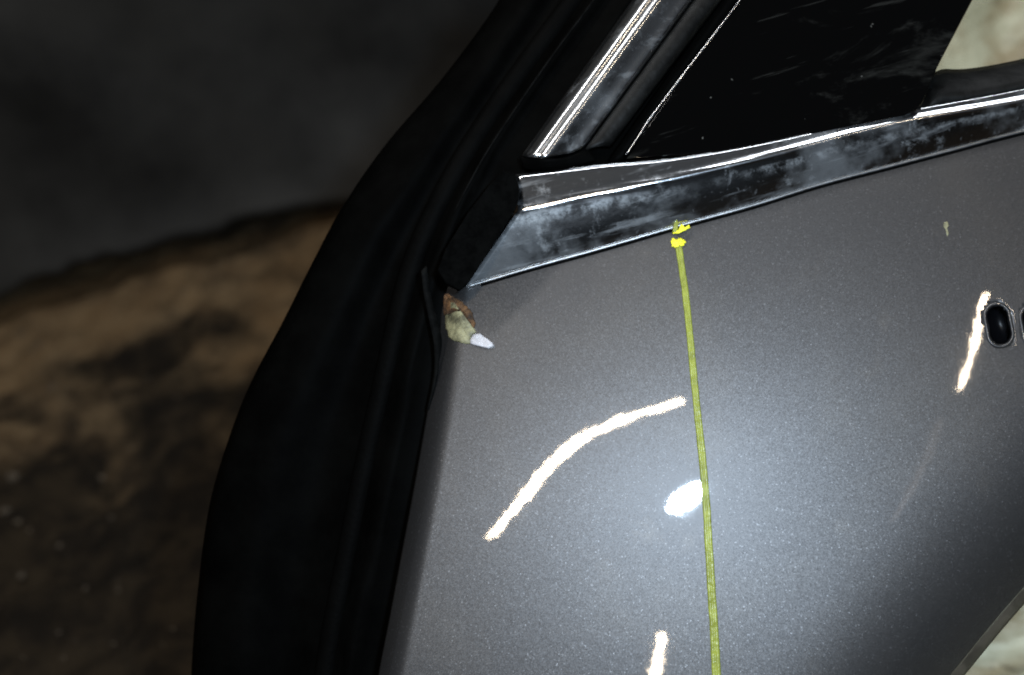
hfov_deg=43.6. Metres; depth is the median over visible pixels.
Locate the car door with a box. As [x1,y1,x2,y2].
[191,0,1023,674]
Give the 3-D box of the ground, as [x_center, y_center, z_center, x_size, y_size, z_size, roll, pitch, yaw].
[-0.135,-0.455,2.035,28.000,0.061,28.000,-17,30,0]
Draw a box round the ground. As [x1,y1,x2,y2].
[0,203,517,674]
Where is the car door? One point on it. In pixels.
(701, 352)
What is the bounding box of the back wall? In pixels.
[0,0,497,296]
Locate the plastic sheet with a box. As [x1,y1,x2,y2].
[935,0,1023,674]

